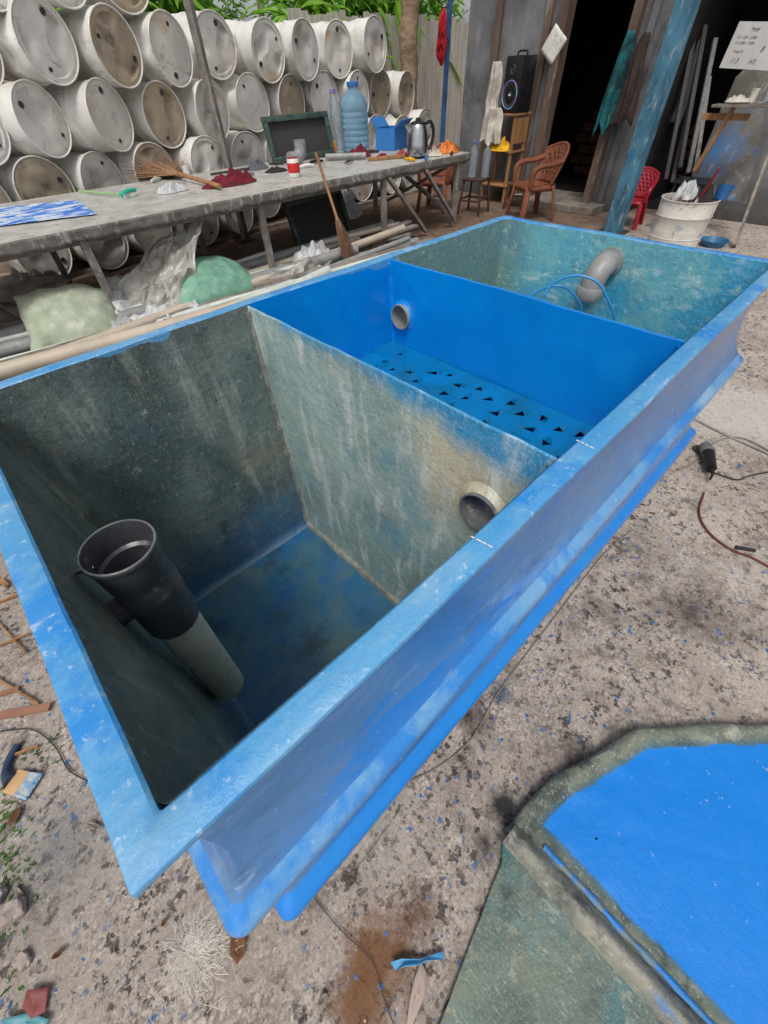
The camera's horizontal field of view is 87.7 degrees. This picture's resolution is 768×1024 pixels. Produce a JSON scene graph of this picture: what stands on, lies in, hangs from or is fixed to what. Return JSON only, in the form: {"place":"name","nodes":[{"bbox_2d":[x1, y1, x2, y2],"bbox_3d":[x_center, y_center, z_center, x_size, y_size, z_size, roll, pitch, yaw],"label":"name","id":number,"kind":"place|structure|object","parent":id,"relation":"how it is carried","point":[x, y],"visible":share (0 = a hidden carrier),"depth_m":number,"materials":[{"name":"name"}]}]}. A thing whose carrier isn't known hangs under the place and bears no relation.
{"place":"outdoors","nodes":[
{"label":"outdoors","id":0,"kind":"place"},
{"bbox_2d":[156,0,470,73],"label":"sky","id":1,"kind":"structure","parent":0,"point":[467,3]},
{"bbox_2d":[0,105,767,1023],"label":"ground","id":2,"kind":"structure","parent":0,"point":[82,901],"depth_m":1.37,"materials":[{"name":"concrete"}]},
{"bbox_2d":[0,896,26,929],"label":"stone","id":3,"kind":"object","parent":2,"relation":"on","point":[14,910],"visible":1,"depth_m":1.13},
{"bbox_2d":[0,743,42,800],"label":"paint brush","id":4,"kind":"object","parent":2,"relation":"on","point":[20,783],"visible":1,"depth_m":1.36,"materials":[{"name":"yellow wood"}]},
{"bbox_2d":[0,702,51,719],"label":"wood splinter","id":5,"kind":"object","parent":2,"relation":"on","point":[23,711],"visible":1,"depth_m":1.51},
{"bbox_2d":[0,275,56,301],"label":"sheet stack","id":6,"kind":"object","parent":2,"relation":"on","point":[10,287],"visible":0.84,"depth_m":4.15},
{"bbox_2d":[0,733,64,1015],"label":"weeds","id":7,"kind":"object","parent":2,"relation":"on","point":[2,827],"visible":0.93,"depth_m":1.25,"materials":[{"name":"green plant"}]},
{"bbox_2d":[22,987,48,1018],"bbox_3d":[-0.898,1.267,1.030,0.060,0.013,0.051,-6,48,-3],"label":"fragment","id":8,"kind":"object","parent":2,"relation":"on","point":[34,1003],"visible":1,"depth_m":1.03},
{"bbox_2d":[0,248,72,275],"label":"steel drum","id":9,"kind":"object","parent":2,"relation":"on","point":[43,263],"visible":0.31,"depth_m":4.78,"materials":[{"name":"white paint"}]},
{"bbox_2d":[10,268,70,287],"bbox_3d":[-3.896,-2.602,4.431,0.686,0.207,0.397,-36,56,-27],"label":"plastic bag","id":10,"kind":"object","parent":2,"relation":"on","point":[58,280],"visible":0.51,"depth_m":4.48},
{"bbox_2d":[69,236,128,269],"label":"steel drum","id":11,"kind":"object","parent":2,"relation":"on","point":[111,254],"visible":0.3,"depth_m":5.05,"materials":[{"name":"white paint"}]},
{"bbox_2d":[0,155,75,201],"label":"steel drum","id":12,"kind":"object","parent":11,"relation":"on","point":[27,177],"visible":0.52,"depth_m":4.34,"materials":[{"name":"white paint"}]},
{"bbox_2d":[0,79,71,157],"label":"steel drum","id":13,"kind":"object","parent":12,"relation":"on","point":[32,118],"visible":0.91,"depth_m":4.13,"materials":[{"name":"white paint"}]},
{"bbox_2d":[0,0,78,85],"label":"steel drum","id":14,"kind":"object","parent":13,"relation":"on","point":[37,44],"visible":0.96,"depth_m":3.87,"materials":[{"name":"white paint"}]},
{"bbox_2d":[45,151,125,191],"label":"steel drum","id":15,"kind":"object","parent":11,"relation":"on","point":[89,170],"visible":0.4,"depth_m":4.63,"materials":[{"name":"white paint"}]},
{"bbox_2d":[41,77,133,152],"bbox_3d":[-3.442,-4.470,4.548,0.865,0.592,0.592,10,49,15],"label":"steel drum","id":16,"kind":"object","parent":15,"relation":"on","point":[96,115],"visible":0.74,"depth_m":4.37,"materials":[{"name":"white paint"}]},
{"bbox_2d":[57,2,142,88],"bbox_3d":[-3.194,-5.019,4.335,0.865,0.590,0.590,19,51,17],"label":"steel drum","id":17,"kind":"object","parent":16,"relation":"on","point":[106,43],"visible":0.76,"depth_m":4.16,"materials":[{"name":"white paint"}]},
{"bbox_2d":[126,226,172,252],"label":"steel drum","id":18,"kind":"object","parent":2,"relation":"on","point":[142,242],"visible":0.18,"depth_m":5.32,"materials":[{"name":"white paint"}]},
{"bbox_2d":[102,141,176,183],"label":"steel drum","id":19,"kind":"object","parent":18,"relation":"on","point":[140,152],"visible":0.31,"depth_m":4.87,"materials":[{"name":"white paint"}]},
{"bbox_2d":[114,80,185,148],"bbox_3d":[-3.024,-4.969,4.992,0.865,0.591,0.591,24,53,19],"label":"steel drum","id":20,"kind":"object","parent":19,"relation":"on","point":[156,111],"visible":0.73,"depth_m":4.80,"materials":[{"name":"white paint"}]},
{"bbox_2d":[123,9,192,87],"bbox_3d":[-2.808,-5.419,4.711,0.865,0.591,0.591,19,51,19],"label":"steel drum","id":21,"kind":"object","parent":20,"relation":"on","point":[164,46],"visible":0.69,"depth_m":4.53,"materials":[{"name":"white paint"}]},
{"bbox_2d":[85,0,148,15],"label":"steel drum","id":22,"kind":"object","parent":21,"relation":"on","point":[130,7],"visible":0.49,"depth_m":4.23,"materials":[{"name":"white paint"}]},
{"bbox_2d":[0,191,379,276],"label":"timber sleeper","id":23,"kind":"object","parent":2,"relation":"on","point":[279,213],"visible":0.11,"depth_m":6.69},
{"bbox_2d":[253,203,280,217],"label":"steel drum","id":24,"kind":"object","parent":23,"relation":"on","point":[271,210],"visible":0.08,"depth_m":6.59,"materials":[{"name":"white paint"}]},
{"bbox_2d":[217,130,266,167],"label":"steel drum","id":25,"kind":"object","parent":24,"relation":"on","point":[245,148],"visible":0.39,"depth_m":5.70,"materials":[{"name":"white paint"}]},
{"bbox_2d":[212,72,269,132],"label":"steel drum","id":26,"kind":"object","parent":25,"relation":"on","point":[246,97],"visible":0.72,"depth_m":5.55,"materials":[{"name":"white paint"}]},
{"bbox_2d":[171,9,236,79],"bbox_3d":[-2.458,-6.153,5.283,0.865,0.592,0.592,34,57,26],"label":"steel drum","id":27,"kind":"object","parent":26,"relation":"on","point":[219,43],"visible":0.66,"depth_m":5.11,"materials":[{"name":"white paint"}]},
{"bbox_2d":[145,0,243,19],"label":"garden shrub","id":28,"kind":"object","parent":2,"relation":"on","point":[167,6],"visible":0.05,"depth_m":6.79,"materials":[{"name":"green plant"}]},
{"bbox_2d":[172,216,218,245],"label":"steel drum","id":29,"kind":"object","parent":2,"relation":"on","point":[210,228],"visible":0.2,"depth_m":5.64,"materials":[{"name":"white paint"}]},
{"bbox_2d":[148,897,246,1023],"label":"fibre tuft","id":30,"kind":"object","parent":2,"relation":"on","point":[195,954],"visible":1,"depth_m":1.08,"materials":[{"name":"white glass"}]},
{"bbox_2d":[179,255,254,303],"bbox_3d":[-1.768,-2.396,4.095,0.947,0.262,0.680,-34,73,-32],"label":"sack","id":31,"kind":"object","parent":2,"relation":"on","point":[214,277],"visible":0.59,"depth_m":3.97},
{"bbox_2d":[183,0,255,243],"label":"steel post","id":32,"kind":"object","parent":2,"relation":"on","point":[190,11],"visible":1,"depth_m":4.85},
{"bbox_2d":[0,146,470,301],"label":"work table","id":33,"kind":"object","parent":2,"relation":"on","point":[146,207],"visible":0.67,"depth_m":4.16,"materials":[{"name":"wood"}]},
{"bbox_2d":[0,200,96,225],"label":"stained sheet","id":34,"kind":"object","parent":33,"relation":"on","point":[9,215],"visible":1,"depth_m":3.70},
{"bbox_2d":[116,219,203,306],"bbox_3d":[-2.142,-2.285,3.808,0.555,0.692,1.275,26,54,24],"label":"plastic film","id":35,"kind":"object","parent":33,"relation":"hanging from","point":[162,271],"visible":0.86,"depth_m":3.86,"materials":[{"name":"plastic"}]},
{"bbox_2d":[122,153,221,188],"bbox_3d":[-2.318,-3.937,4.599,0.806,0.202,1.762,-36,56,-27],"label":"broom","id":36,"kind":"object","parent":33,"relation":"on","point":[154,169],"visible":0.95,"depth_m":4.76,"materials":[{"name":"plant"}]},
{"bbox_2d":[201,167,256,188],"bbox_3d":[-1.718,-3.701,4.406,0.684,0.126,0.312,-36,56,-27],"label":"cloth","id":37,"kind":"object","parent":33,"relation":"on","point":[232,177],"visible":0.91,"depth_m":4.37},
{"bbox_2d":[260,111,335,162],"bbox_3d":[-1.140,-5.112,5.450,1.050,0.460,0.063,-36,42,-27],"label":"mould frame","id":38,"kind":"object","parent":33,"relation":"on","point":[283,132],"visible":0.94,"depth_m":5.42,"materials":[{"name":"wood"}]},
{"bbox_2d":[327,89,343,152],"bbox_3d":[-0.704,-5.597,5.739,0.190,0.660,0.190,-36,56,-27],"label":"water bottle","id":39,"kind":"object","parent":33,"relation":"on","point":[334,112],"visible":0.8,"depth_m":5.67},
{"bbox_2d":[340,81,368,151],"bbox_3d":[-0.429,-5.728,5.806,0.400,0.720,0.400,-36,56,-27],"label":"water jug","id":40,"kind":"object","parent":33,"relation":"on","point":[354,114],"visible":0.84,"depth_m":5.70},
{"bbox_2d":[370,116,412,150],"bbox_3d":[0.121,-5.709,6.020,0.498,0.346,0.459,19,51,18],"label":"carton","id":41,"kind":"object","parent":33,"relation":"on","point":[391,137],"visible":0.95,"depth_m":5.95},
{"bbox_2d":[405,117,434,158],"bbox_3d":[0.460,-4.948,5.282,0.301,0.387,0.358,23,53,22],"label":"kettle","id":42,"kind":"object","parent":33,"relation":"on","point":[418,147],"visible":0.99,"depth_m":5.21,"materials":[{"name":"silver metal"}]},
{"bbox_2d":[218,209,252,233],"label":"steel drum","id":43,"kind":"object","parent":2,"relation":"on","point":[228,222],"visible":0.16,"depth_m":5.87,"materials":[{"name":"white paint"}]},
{"bbox_2d":[161,135,223,173],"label":"steel drum","id":44,"kind":"object","parent":43,"relation":"on","point":[202,153],"visible":0.38,"depth_m":5.17,"materials":[{"name":"white paint"}]},
{"bbox_2d":[170,78,229,141],"bbox_3d":[-2.588,-5.312,5.278,0.865,0.592,0.592,20,52,17],"label":"steel drum","id":45,"kind":"object","parent":44,"relation":"on","point":[192,97],"visible":0.41,"depth_m":5.09,"materials":[{"name":"white paint"}]},
{"bbox_2d":[3,8,468,146],"bbox_3d":[-2.722,-7.852,7.761,17.615,2.509,0.094,-36,56,-27],"label":"board fence","id":46,"kind":"object","parent":2,"relation":"on","point":[429,84],"visible":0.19,"depth_m":9.94,"materials":[{"name":"wood"}]},
{"bbox_2d":[69,186,432,277],"bbox_3d":[-1.696,-4.686,6.498,8.200,0.040,0.120,-36,56,-27],"label":"timber sleeper","id":47,"kind":"object","parent":2,"relation":"on","point":[86,270],"visible":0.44,"depth_m":6.08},
{"bbox_2d":[372,177,400,193],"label":"steel drum","id":48,"kind":"object","parent":47,"relation":"on","point":[397,181],"visible":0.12,"depth_m":7.65,"materials":[{"name":"white paint"}]},
{"bbox_2d":[368,114,409,142],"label":"steel drum","id":49,"kind":"object","parent":48,"relation":"on","point":[390,119],"visible":0.12,"depth_m":7.14,"materials":[{"name":"white paint"}]},
{"bbox_2d":[362,69,390,116],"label":"steel drum","id":50,"kind":"object","parent":49,"relation":"on","point":[379,85],"visible":0.45,"depth_m":6.80,"materials":[{"name":"white paint"}]},
{"bbox_2d":[342,15,386,72],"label":"steel drum","id":51,"kind":"object","parent":50,"relation":"on","point":[368,40],"visible":0.7,"depth_m":6.16,"materials":[{"name":"white paint"}]},
{"bbox_2d":[398,174,417,189],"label":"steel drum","id":52,"kind":"object","parent":47,"relation":"on","point":[405,183],"visible":0.03,"depth_m":7.90,"materials":[{"name":"white paint"}]},
{"bbox_2d":[387,108,432,145],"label":"steel drum","id":53,"kind":"object","parent":52,"relation":"on","point":[424,114],"visible":0.24,"depth_m":7.46,"materials":[{"name":"white paint"}]},
{"bbox_2d":[386,70,414,116],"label":"steel drum","id":54,"kind":"object","parent":53,"relation":"on","point":[402,92],"visible":0.59,"depth_m":7.11,"materials":[{"name":"white paint"}]},
{"bbox_2d":[238,0,351,22],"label":"garden shrub","id":55,"kind":"object","parent":2,"relation":"on","point":[280,12],"visible":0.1,"depth_m":8.11,"materials":[{"name":"green plant"}]},
{"bbox_2d":[282,190,352,245],"bbox_3d":[-0.880,-4.031,5.501,0.064,0.550,1.050,15,47,42],"label":"mould frame","id":56,"kind":"object","parent":2,"relation":"on","point":[309,219],"visible":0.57,"depth_m":5.47,"materials":[{"name":"metal"}]},
{"bbox_2d":[359,242,384,252],"bbox_3d":[-2.201,-2.378,4.350,5.451,0.116,0.110,-30,53,-23],"label":"long pipe","id":57,"kind":"object","parent":2,"relation":"on","point":[369,247],"visible":0.1,"depth_m":5.27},
{"bbox_2d":[5,219,393,324],"bbox_3d":[-1.678,-2.898,4.701,4.779,0.166,0.110,-34,55,-25],"label":"long pipe","id":58,"kind":"object","parent":57,"relation":"on","point":[250,263],"visible":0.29,"depth_m":4.93,"materials":[{"name":"grey plastic"}]},
{"bbox_2d":[308,0,437,70],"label":"garden shrub","id":59,"kind":"object","parent":2,"relation":"on","point":[381,7],"visible":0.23,"depth_m":8.73,"materials":[{"name":"green plant"}]},
{"bbox_2d":[330,237,418,263],"bbox_3d":[-2.235,-2.030,4.010,6.657,0.150,0.090,-30,53,-23],"label":"long pipe","id":60,"kind":"object","parent":2,"relation":"on","point":[414,239],"visible":0.16,"depth_m":5.16,"materials":[{"name":"grey plastic"}]},
{"bbox_2d":[0,244,358,357],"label":"long pipe","id":61,"kind":"object","parent":60,"relation":"on","point":[15,347],"visible":0.35,"depth_m":3.74,"materials":[{"name":"grey plastic"}]},
{"bbox_2d":[0,216,767,936],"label":"fiberglass tank","id":62,"kind":"object","parent":2,"relation":"on","point":[294,572],"visible":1,"depth_m":1.17,"materials":[{"name":"blue paint"}]},
{"bbox_2d":[530,274,615,319],"bbox_3d":[0.635,-0.704,1.339,0.309,0.178,0.069,12,49,13],"label":"hose","id":63,"kind":"object","parent":62,"relation":"attached to","point":[547,288],"visible":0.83,"depth_m":1.30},
{"bbox_2d":[399,0,419,109],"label":"palm tree","id":64,"kind":"object","parent":2,"relation":"on","point":[408,39],"visible":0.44,"depth_m":7.96,"materials":[{"name":"brown plant"}]},
{"bbox_2d":[407,964,426,1023],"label":"dead leaf","id":65,"kind":"object","parent":2,"relation":"on","point":[417,996],"visible":1,"depth_m":1.02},
{"bbox_2d":[416,142,459,213],"bbox_3d":[0.904,-5.558,6.648,0.597,0.838,0.642,19,51,18],"label":"plastic chair","id":66,"kind":"object","parent":2,"relation":"on","point":[446,181],"visible":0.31,"depth_m":6.59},
{"bbox_2d":[433,0,452,196],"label":"steel post","id":67,"kind":"object","parent":2,"relation":"on","point":[446,70],"visible":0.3,"depth_m":6.49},
{"bbox_2d":[436,8,446,65],"bbox_3d":[0.881,-7.312,6.160,0.163,0.590,0.098,11,49,12],"label":"cloth","id":68,"kind":"object","parent":67,"relation":"hanging from","point":[441,44],"visible":1,"depth_m":6.17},
{"bbox_2d":[457,175,491,216],"bbox_3d":[1.476,-5.142,6.498,0.414,0.462,0.414,26,54,24],"label":"stool","id":69,"kind":"object","parent":2,"relation":"on","point":[477,178],"visible":0.84,"depth_m":6.43,"materials":[{"name":"brown wood"}]},
{"bbox_2d":[481,112,531,203],"bbox_3d":[2.027,-6.014,6.816,0.420,1.132,0.550,-36,56,-27],"label":"wooden cabinet","id":70,"kind":"object","parent":2,"relation":"on","point":[519,130],"visible":0.59,"depth_m":6.60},
{"bbox_2d":[479,108,502,143],"bbox_3d":[1.707,-6.192,6.416,0.400,0.421,0.123,30,55,26],"label":"hanging cloth","id":71,"kind":"object","parent":70,"relation":"hanging from","point":[492,126],"visible":1,"depth_m":6.40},
{"bbox_2d":[501,49,537,112],"bbox_3d":[2.051,-6.554,6.094,0.310,0.656,0.340,-26,52,-20],"label":"loudspeaker","id":72,"kind":"object","parent":70,"relation":"on","point":[518,82],"visible":0.98,"depth_m":6.02,"materials":[{"name":"black plastic"}]},
{"bbox_2d":[505,141,569,220],"bbox_3d":[2.311,-4.951,6.005,0.676,0.882,0.628,-12,48,-8],"label":"plastic chair","id":73,"kind":"object","parent":2,"relation":"on","point":[538,185],"visible":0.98,"depth_m":5.95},
{"bbox_2d":[317,555,766,1014],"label":"paint flakes","id":74,"kind":"object","parent":2,"relation":"on","point":[516,778],"visible":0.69,"depth_m":1.42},
{"bbox_2d":[440,724,767,1023],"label":"fiberglass cover","id":75,"kind":"object","parent":2,"relation":"on","point":[630,885],"visible":1,"depth_m":1.11,"materials":[{"name":"blue plastic"}]},
{"bbox_2d":[458,0,767,225],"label":"workshop building","id":76,"kind":"structure","parent":2,"relation":"on","point":[570,84],"depth_m":6.39,"materials":[{"name":"metal"}]},
{"bbox_2d":[485,61,502,109],"bbox_3d":[1.740,-6.772,6.375,0.109,0.551,0.313,-31,54,-24],"label":"hanging cloth","id":77,"kind":"object","parent":76,"relation":"hanging from","point":[494,88],"visible":0.9,"depth_m":6.33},
{"bbox_2d":[541,24,566,64],"bbox_3d":[2.439,-6.723,5.750,0.007,0.300,0.270,-36,91,-27],"label":"paper notice","id":78,"kind":"object","parent":76,"relation":"attached to","point":[553,44],"visible":1,"depth_m":5.75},
{"bbox_2d":[592,30,636,136],"bbox_3d":[3.169,-5.803,5.466,0.119,1.001,0.364,-36,56,-27],"label":"hanging cloth","id":79,"kind":"object","parent":76,"relation":"hanging from","point":[611,97],"visible":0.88,"depth_m":5.43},
{"bbox_2d":[609,32,650,126],"bbox_3d":[3.279,-5.689,5.288,0.302,0.851,0.108,33,57,28],"label":"hanging cloth","id":80,"kind":"object","parent":76,"relation":"hanging from","point":[626,106],"visible":1,"depth_m":5.30,"materials":[{"name":"brown fabric"}]},
{"bbox_2d":[663,41,695,179],"bbox_3d":[4.078,-5.527,5.524,0.050,1.357,0.709,1,48,3],"label":"steel profile","id":81,"kind":"object","parent":76,"relation":"on","point":[679,110],"visible":0.79,"depth_m":5.52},
{"bbox_2d":[677,25,707,167],"bbox_3d":[4.148,-5.552,5.383,0.050,1.324,0.736,-1,48,2],"label":"steel profile","id":82,"kind":"object","parent":76,"relation":"on","point":[693,91],"visible":1,"depth_m":5.36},
{"bbox_2d":[686,37,717,172],"bbox_3d":[4.258,-5.418,5.365,0.050,1.255,0.703,1,48,4],"label":"steel profile","id":83,"kind":"object","parent":76,"relation":"in","point":[702,101],"visible":1,"depth_m":5.34,"materials":[{"name":"grey metal"}]},
{"bbox_2d":[692,103,767,171],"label":"wooden shelf","id":84,"kind":"object","parent":76,"relation":"attached to","point":[730,115],"depth_m":4.79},
{"bbox_2d":[693,69,767,203],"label":"leaning board","id":85,"kind":"object","parent":76,"relation":"attached to","point":[731,154],"visible":0.67,"depth_m":5.09,"materials":[{"name":"wood"}]},
{"bbox_2d":[719,21,767,70],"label":"whiteboard","id":86,"kind":"object","parent":76,"relation":"attached to","point":[747,47],"visible":1,"depth_m":4.41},
{"bbox_2d":[631,166,659,229],"bbox_3d":[3.527,-4.438,5.651,0.452,0.635,0.487,27,54,24],"label":"plastic chair","id":87,"kind":"object","parent":2,"relation":"on","point":[640,201],"visible":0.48,"depth_m":5.58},
{"bbox_2d":[600,0,700,234],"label":"timber post","id":88,"kind":"object","parent":2,"relation":"on","point":[678,29],"visible":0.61,"depth_m":4.68,"materials":[{"name":"wood"}]},
{"bbox_2d":[647,192,720,246],"bbox_3d":[3.469,-3.376,4.693,0.590,0.607,0.590,-36,56,-27],"label":"waste drum","id":89,"kind":"object","parent":2,"relation":"on","point":[678,220],"visible":0.73,"depth_m":4.51,"materials":[{"name":"plastic"}]},
{"bbox_2d":[692,441,716,479],"bbox_3d":[1.885,-0.312,2.320,0.100,0.076,0.353,14,50,15],"label":"angle grinder","id":90,"kind":"object","parent":2,"relation":"on","point":[705,450],"visible":1,"depth_m":2.31,"materials":[{"name":"black plastic"}]},
{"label":"long pipe","id":91,"kind":"object","parent":2,"relation":"on","visible":0},
{"bbox_2d":[0,248,404,360],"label":"long pipe","id":92,"kind":"object","parent":91,"relation":"on","point":[205,306],"visible":0.23,"depth_m":3.89,"materials":[{"name":"plastic"}]},
{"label":"long pipe","id":93,"kind":"object","parent":2,"relation":"on","visible":0},
{"bbox_2d":[12,283,116,349],"bbox_3d":[-2.744,-1.729,3.508,0.769,0.224,0.693,-22,79,-25],"label":"sack","id":94,"kind":"object","parent":93,"relation":"on","point":[57,315],"visible":0.77,"depth_m":3.41,"materials":[{"name":"fabric"}]},
{"bbox_2d":[0,237,433,361],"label":"long pipe","id":95,"kind":"object","parent":93,"relation":"on","point":[277,282],"visible":0.28,"depth_m":4.03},
{"bbox_2d":[314,152,355,258],"bbox_3d":[-0.542,-3.281,4.434,0.205,1.053,0.418,-64,71,-39],"label":"broom","id":96,"kind":"object","parent":93,"relation":"on","point":[345,245],"visible":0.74,"depth_m":4.53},
{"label":"long pipe","id":97,"kind":"object","parent":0,"visible":0},
{"bbox_2d":[293,265,331,283],"bbox_3d":[-1.727,-1.480,3.399,0.110,0.178,3.716,28,55,25],"label":"long pipe","id":98,"kind":"object","parent":97,"relation":"on","point":[326,269],"visible":0.17,"depth_m":4.19,"materials":[{"name":"plastic"}]},
{"bbox_2d":[0,289,278,379],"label":"long pipe","id":99,"kind":"object","parent":98,"relation":"on","point":[16,366],"visible":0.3,"depth_m":3.12,"materials":[{"name":"plastic"}]},
{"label":"long pipe","id":100,"kind":"object","parent":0,"visible":0},
{"bbox_2d":[54,224,405,348],"bbox_3d":[-1.774,-2.081,3.928,0.090,0.130,6.221,32,56,27],"label":"long pipe","id":101,"kind":"object","parent":100,"relation":"on","point":[360,243],"visible":0.3,"depth_m":3.77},
{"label":"long pipe","id":102,"kind":"object","parent":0,"visible":0},
{"bbox_2d":[106,275,198,327],"bbox_3d":[-2.226,-2.050,3.829,0.787,0.290,0.936,-19,50,-15],"label":"plastic film","id":103,"kind":"object","parent":102,"relation":"on","point":[119,304],"visible":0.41,"depth_m":3.76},
{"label":"steel drum","id":104,"kind":"object","parent":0,"visible":0},
{"bbox_2d":[236,130,271,161],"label":"steel drum","id":105,"kind":"object","parent":104,"relation":"on","point":[260,136],"visible":0.07,"depth_m":6.00,"materials":[{"name":"white paint"}]},
{"bbox_2d":[262,74,304,115],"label":"steel drum","id":106,"kind":"object","parent":105,"relation":"on","point":[285,94],"visible":0.43,"depth_m":5.83,"materials":[{"name":"white paint"}]},
{"bbox_2d":[225,16,284,83],"bbox_3d":[-1.891,-6.380,5.535,0.865,0.592,0.592,30,55,23],"label":"steel drum","id":107,"kind":"object","parent":106,"relation":"on","point":[260,49],"visible":0.84,"depth_m":5.34,"materials":[{"name":"white paint"}]},
{"bbox_2d":[273,17,318,81],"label":"steel drum","id":108,"kind":"object","parent":106,"relation":"on","point":[300,42],"visible":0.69,"depth_m":5.60,"materials":[{"name":"white paint"}]},
{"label":"steel drum","id":109,"kind":"object","parent":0,"visible":0},
{"bbox_2d":[299,70,338,113],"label":"steel drum","id":110,"kind":"object","parent":109,"relation":"on","point":[316,92],"visible":0.37,"depth_m":6.09,"materials":[{"name":"white paint"}]},
{"bbox_2d":[334,70,368,111],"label":"steel drum","id":111,"kind":"object","parent":109,"relation":"on","point":[356,75],"visible":0.18,"depth_m":6.32,"materials":[{"name":"white paint"}]},
{"bbox_2d":[310,19,352,78],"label":"steel drum","id":112,"kind":"object","parent":111,"relation":"on","point":[333,37],"visible":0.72,"depth_m":5.93,"materials":[{"name":"white paint"}]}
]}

